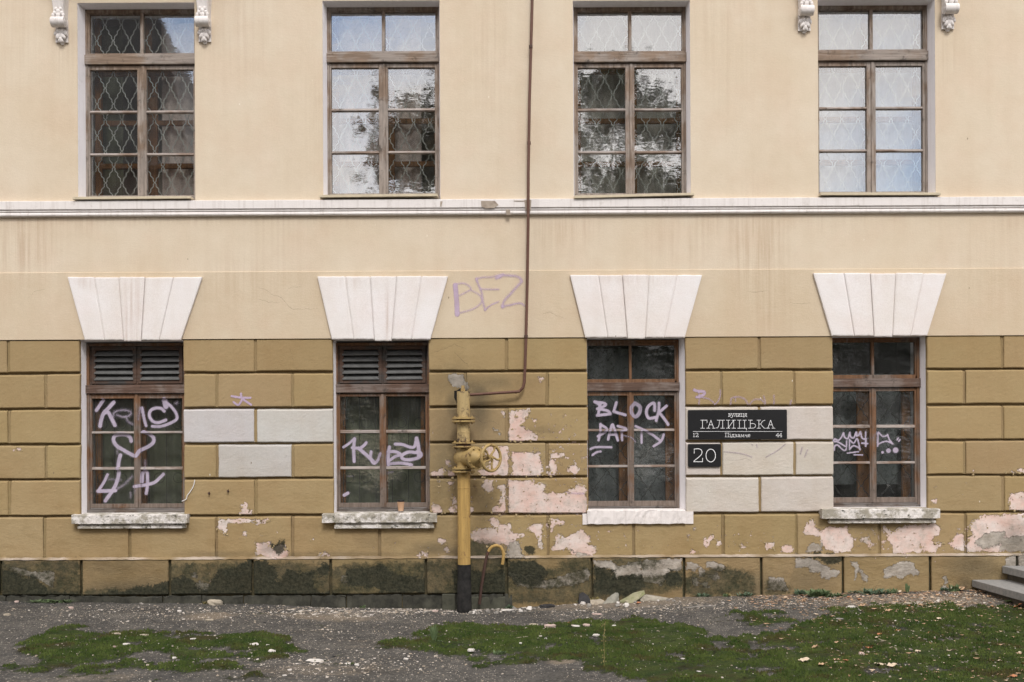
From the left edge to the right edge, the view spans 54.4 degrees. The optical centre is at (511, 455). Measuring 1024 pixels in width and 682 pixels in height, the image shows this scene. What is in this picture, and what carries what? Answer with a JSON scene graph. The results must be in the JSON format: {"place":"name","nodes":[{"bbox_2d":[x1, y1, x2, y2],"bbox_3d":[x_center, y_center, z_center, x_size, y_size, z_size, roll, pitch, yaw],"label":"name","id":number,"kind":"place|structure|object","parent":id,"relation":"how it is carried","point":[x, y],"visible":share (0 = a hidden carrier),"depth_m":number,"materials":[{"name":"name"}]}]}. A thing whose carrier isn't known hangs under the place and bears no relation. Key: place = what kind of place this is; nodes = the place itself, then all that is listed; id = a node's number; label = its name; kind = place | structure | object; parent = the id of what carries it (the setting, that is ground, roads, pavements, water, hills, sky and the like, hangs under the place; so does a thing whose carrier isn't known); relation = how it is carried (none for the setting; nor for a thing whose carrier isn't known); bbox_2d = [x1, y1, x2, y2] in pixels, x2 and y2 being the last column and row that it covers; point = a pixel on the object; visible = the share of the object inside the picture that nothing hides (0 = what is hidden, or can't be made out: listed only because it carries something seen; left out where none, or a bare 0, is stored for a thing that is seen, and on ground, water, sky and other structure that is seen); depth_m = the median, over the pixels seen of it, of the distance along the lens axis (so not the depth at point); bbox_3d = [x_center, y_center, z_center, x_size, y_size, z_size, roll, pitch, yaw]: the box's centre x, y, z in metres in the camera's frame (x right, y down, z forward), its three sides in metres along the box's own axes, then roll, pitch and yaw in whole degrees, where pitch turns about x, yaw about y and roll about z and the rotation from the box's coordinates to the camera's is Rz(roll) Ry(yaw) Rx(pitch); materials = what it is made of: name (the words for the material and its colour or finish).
{"place":"outdoors","nodes":[
{"label":"outdoors","id":0,"kind":"place"},
{"bbox_2d":[0,589,1023,681],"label":"ground","id":1,"kind":"structure","parent":0,"point":[558,669],"depth_m":8.39,"materials":[{"name":"grey gravel"}]},
{"bbox_2d":[31,599,71,602],"bbox_3d":[-4.872,1.543,10.553,0.587,0.039,0.263,0,0,0],"label":"weed","id":2,"kind":"object","parent":1,"relation":"on","point":[50,601],"visible":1,"depth_m":10.54,"materials":[{"name":"green plant"}]},
{"bbox_2d":[207,599,222,604],"bbox_3d":[-3.133,1.561,10.525,0.165,0.076,0.106,0,0,0],"label":"plaster piece","id":3,"kind":"object","parent":1,"relation":"on","point":[214,602],"visible":0.94,"depth_m":10.49,"materials":[{"name":"beige paint"}]},
{"bbox_2d":[306,659,323,661],"bbox_3d":[-1.539,1.608,7.797,0.148,0.016,0.102,0,0,24],"label":"plaster piece","id":4,"kind":"object","parent":1,"relation":"on","point":[312,660],"visible":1,"depth_m":7.77,"materials":[{"name":"white paint"}]},
{"bbox_2d":[429,626,437,639],"bbox_3d":[-0.676,1.521,8.571,0.089,0.149,0.056,0,0,22],"label":"grass tuft","id":5,"kind":"object","parent":1,"relation":"on","point":[433,631],"visible":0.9,"depth_m":8.57,"materials":[{"name":"green plant"}]},
{"bbox_2d":[452,385,501,612],"bbox_3d":[-0.410,0.465,10.378,0.316,2.395,0.680,0,0,-38],"label":"gas riser","id":6,"kind":"object","parent":1,"relation":"on","point":[467,457],"visible":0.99,"depth_m":10.38,"materials":[{"name":"yellow paint"}]},
{"bbox_2d":[478,544,504,603],"bbox_3d":[-0.216,1.254,10.500,0.288,0.636,0.033,0,0,0],"label":"hooked pipe","id":7,"kind":"object","parent":1,"relation":"on","point":[485,563],"visible":1,"depth_m":10.49,"materials":[{"name":"metal"}]},
{"bbox_2d":[493,650,505,654],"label":"weed","id":8,"kind":"object","parent":1,"relation":"on","point":[500,652],"visible":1,"depth_m":7.93,"materials":[{"name":"green plant"}]},
{"bbox_2d":[0,0,1023,609],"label":"building","id":9,"kind":"structure","parent":1,"relation":"on","point":[262,262],"depth_m":10.64,"materials":[{"name":"paint"}]},
{"bbox_2d":[81,343,184,512],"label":"window","id":10,"kind":"structure","parent":9,"relation":"in","point":[138,391],"depth_m":10.82,"materials":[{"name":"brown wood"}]},
{"bbox_2d":[72,2,194,200],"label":"window","id":11,"kind":"structure","parent":9,"relation":"in","point":[144,68],"depth_m":10.98,"materials":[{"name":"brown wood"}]},
{"bbox_2d":[319,0,439,199],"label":"window","id":12,"kind":"structure","parent":9,"relation":"in","point":[383,143],"depth_m":10.98,"materials":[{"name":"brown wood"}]},
{"bbox_2d":[336,342,429,511],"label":"window","id":13,"kind":"structure","parent":9,"relation":"in","point":[383,432],"depth_m":10.84,"materials":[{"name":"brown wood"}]},
{"bbox_2d":[397,500,404,510],"bbox_3d":[-1.193,0.540,10.690,0.085,0.120,0.085,0,0,0],"label":"paper cup","id":14,"kind":"object","parent":9,"relation":"on","point":[400,503],"visible":1,"depth_m":10.66,"materials":[{"name":"brown paper"}]},
{"bbox_2d":[470,0,533,395],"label":"rusty pipe","id":15,"kind":"object","parent":9,"relation":"attached to","point":[528,220],"visible":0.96,"depth_m":10.57,"materials":[{"name":"metal"}]},
{"bbox_2d":[587,340,678,508],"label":"window","id":16,"kind":"structure","parent":9,"relation":"in","point":[633,385],"depth_m":11.01,"materials":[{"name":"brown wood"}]},
{"bbox_2d":[574,0,693,198],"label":"window","id":17,"kind":"structure","parent":9,"relation":"in","point":[630,72],"depth_m":10.98,"materials":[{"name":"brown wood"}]},
{"bbox_2d":[688,444,720,466],"bbox_3d":[2.053,0.003,10.628,0.351,0.244,0.020,0,0,0],"label":"house number sign","id":18,"kind":"object","parent":9,"relation":"attached to","point":[704,455],"visible":1,"depth_m":10.62,"materials":[{"name":"black metal"}]},
{"bbox_2d":[688,409,786,439],"bbox_3d":[2.405,-0.326,10.627,1.055,0.316,0.021,0,0,0],"label":"street sign","id":19,"kind":"object","parent":9,"relation":"attached to","point":[734,424],"visible":1,"depth_m":10.62,"materials":[{"name":"black metal"}]},
{"bbox_2d":[832,337,920,506],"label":"window","id":20,"kind":"structure","parent":9,"relation":"in","point":[873,384],"depth_m":10.97,"materials":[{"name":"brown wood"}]},
{"bbox_2d":[818,5,940,197],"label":"window","id":21,"kind":"structure","parent":9,"relation":"in","point":[869,108],"depth_m":10.98,"materials":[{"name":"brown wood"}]},
{"bbox_2d":[2,600,1023,681],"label":"moss","id":22,"kind":"object","parent":1,"relation":"on","point":[693,650],"visible":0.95,"depth_m":8.18,"materials":[{"name":"green plant"}]},
{"bbox_2d":[601,624,605,662],"bbox_3d":[0.682,1.417,7.408,0.038,0.360,0.037,0,0,-33],"label":"dry stalk plant","id":23,"kind":"object","parent":22,"relation":"on","point":[605,641],"visible":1,"depth_m":7.41,"materials":[{"name":"brown plant"}]},
{"bbox_2d":[539,604,554,607],"bbox_3d":[0.365,1.588,10.458,0.180,0.049,0.120,0,0,0],"label":"plaster piece","id":24,"kind":"object","parent":1,"relation":"on","point":[546,605],"visible":1,"depth_m":10.42,"materials":[{"name":"concrete"}]},
{"bbox_2d":[544,624,555,627],"bbox_3d":[0.350,1.563,9.095,0.112,0.041,0.073,0,0,-10],"label":"plaster piece","id":25,"kind":"object","parent":1,"relation":"on","point":[551,625],"visible":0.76,"depth_m":9.07,"materials":[{"name":"white paint"}]},
{"bbox_2d":[578,592,589,603],"bbox_3d":[0.770,1.524,10.569,0.136,0.138,0.131,0,0,0],"label":"asphalt lump","id":26,"kind":"object","parent":1,"relation":"on","point":[584,597],"visible":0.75,"depth_m":10.53,"materials":[{"name":"grey asphalt"}]},
{"bbox_2d":[590,599,603,604],"bbox_3d":[0.901,1.552,10.468,0.161,0.064,0.117,0,0,-18],"label":"mortar lump","id":27,"kind":"object","parent":1,"relation":"on","point":[597,601],"visible":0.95,"depth_m":10.45,"materials":[{"name":"beige concrete"}]},
{"bbox_2d":[603,592,618,603],"bbox_3d":[1.026,1.516,10.476,0.094,0.122,0.258,0,0,42],"label":"stone slab","id":28,"kind":"object","parent":1,"relation":"on","point":[613,598],"depth_m":10.49,"materials":[{"name":"grey stone"}]},
{"bbox_2d":[620,590,644,602],"bbox_3d":[1.283,1.498,10.467,0.311,0.125,0.122,0,0,-32],"label":"stone slab","id":29,"kind":"object","parent":1,"relation":"on","point":[633,597],"depth_m":10.44,"materials":[{"name":"stone"}]},
{"bbox_2d":[640,594,667,600],"bbox_3d":[1.496,1.517,10.505,0.311,0.094,0.130,0,0,0],"label":"stone slab","id":30,"kind":"object","parent":1,"relation":"on","point":[646,597],"depth_m":10.46,"materials":[{"name":"beige stone"}]},
{"bbox_2d":[685,605,715,607],"bbox_3d":[1.888,1.518,9.966,0.319,0.022,0.014,0,0,-11],"label":"wooden lath","id":31,"kind":"object","parent":1,"relation":"on","point":[701,606],"visible":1,"depth_m":9.96,"materials":[{"name":"grey wood"}]},
{"bbox_2d":[694,592,712,596],"bbox_3d":[2.017,1.478,10.562,0.232,0.051,0.092,0,0,0],"label":"weed","id":32,"kind":"object","parent":1,"relation":"on","point":[701,595],"visible":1,"depth_m":10.56,"materials":[{"name":"green plant"}]},
{"bbox_2d":[737,592,755,595],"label":"weed","id":33,"kind":"object","parent":1,"relation":"on","point":[747,594],"visible":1,"depth_m":10.54,"materials":[{"name":"green plant"}]},
{"bbox_2d":[794,589,806,594],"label":"weed","id":34,"kind":"object","parent":1,"relation":"on","point":[799,592],"visible":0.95,"depth_m":10.53,"materials":[{"name":"green plant"}]},
{"bbox_2d":[798,657,810,660],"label":"dry leaf","id":35,"kind":"object","parent":1,"relation":"on","point":[804,659],"visible":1,"depth_m":7.44,"materials":[{"name":"beige plant"}]},
{"bbox_2d":[803,588,831,596],"bbox_3d":[3.185,1.432,10.393,0.301,0.097,0.128,0,0,0],"label":"weed","id":36,"kind":"object","parent":1,"relation":"on","point":[813,593],"visible":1,"depth_m":10.38,"materials":[{"name":"green plant"}]},
{"bbox_2d":[823,592,845,596],"bbox_3d":[3.342,1.449,10.370,0.328,0.057,0.139,0,0,0],"label":"weed","id":37,"kind":"object","parent":1,"relation":"on","point":[834,595],"visible":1,"depth_m":10.36,"materials":[{"name":"green plant"}]},
{"bbox_2d":[858,588,893,594],"bbox_3d":[3.817,1.426,10.443,0.459,0.077,0.161,0,0,0],"label":"weed","id":38,"kind":"object","parent":1,"relation":"on","point":[871,591],"visible":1,"depth_m":10.45,"materials":[{"name":"green plant"}]},
{"bbox_2d":[728,589,1023,681],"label":"leaf litter","id":39,"kind":"object","parent":1,"relation":"on","point":[789,596],"visible":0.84,"depth_m":10.06,"materials":[{"name":"brown plant"}]},
{"bbox_2d":[887,588,898,593],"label":"weed","id":40,"kind":"object","parent":1,"relation":"on","point":[894,590],"visible":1,"depth_m":10.47,"materials":[{"name":"green plant"}]},
{"bbox_2d":[905,583,909,591],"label":"weed","id":41,"kind":"object","parent":1,"relation":"on","point":[907,587],"visible":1,"depth_m":10.49,"materials":[{"name":"green plant"}]},
{"bbox_2d":[972,566,1023,606],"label":"stone steps","id":42,"kind":"structure","parent":1,"relation":"on","point":[1012,587],"depth_m":10.19,"materials":[{"name":"grey stone"}]},
{"bbox_2d":[948,584,962,591],"bbox_3d":[4.665,1.397,10.502,0.162,0.090,0.075,0,0,0],"label":"weed","id":43,"kind":"object","parent":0,"point":[955,588],"visible":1,"depth_m":10.50,"materials":[{"name":"green plant"}]}
]}

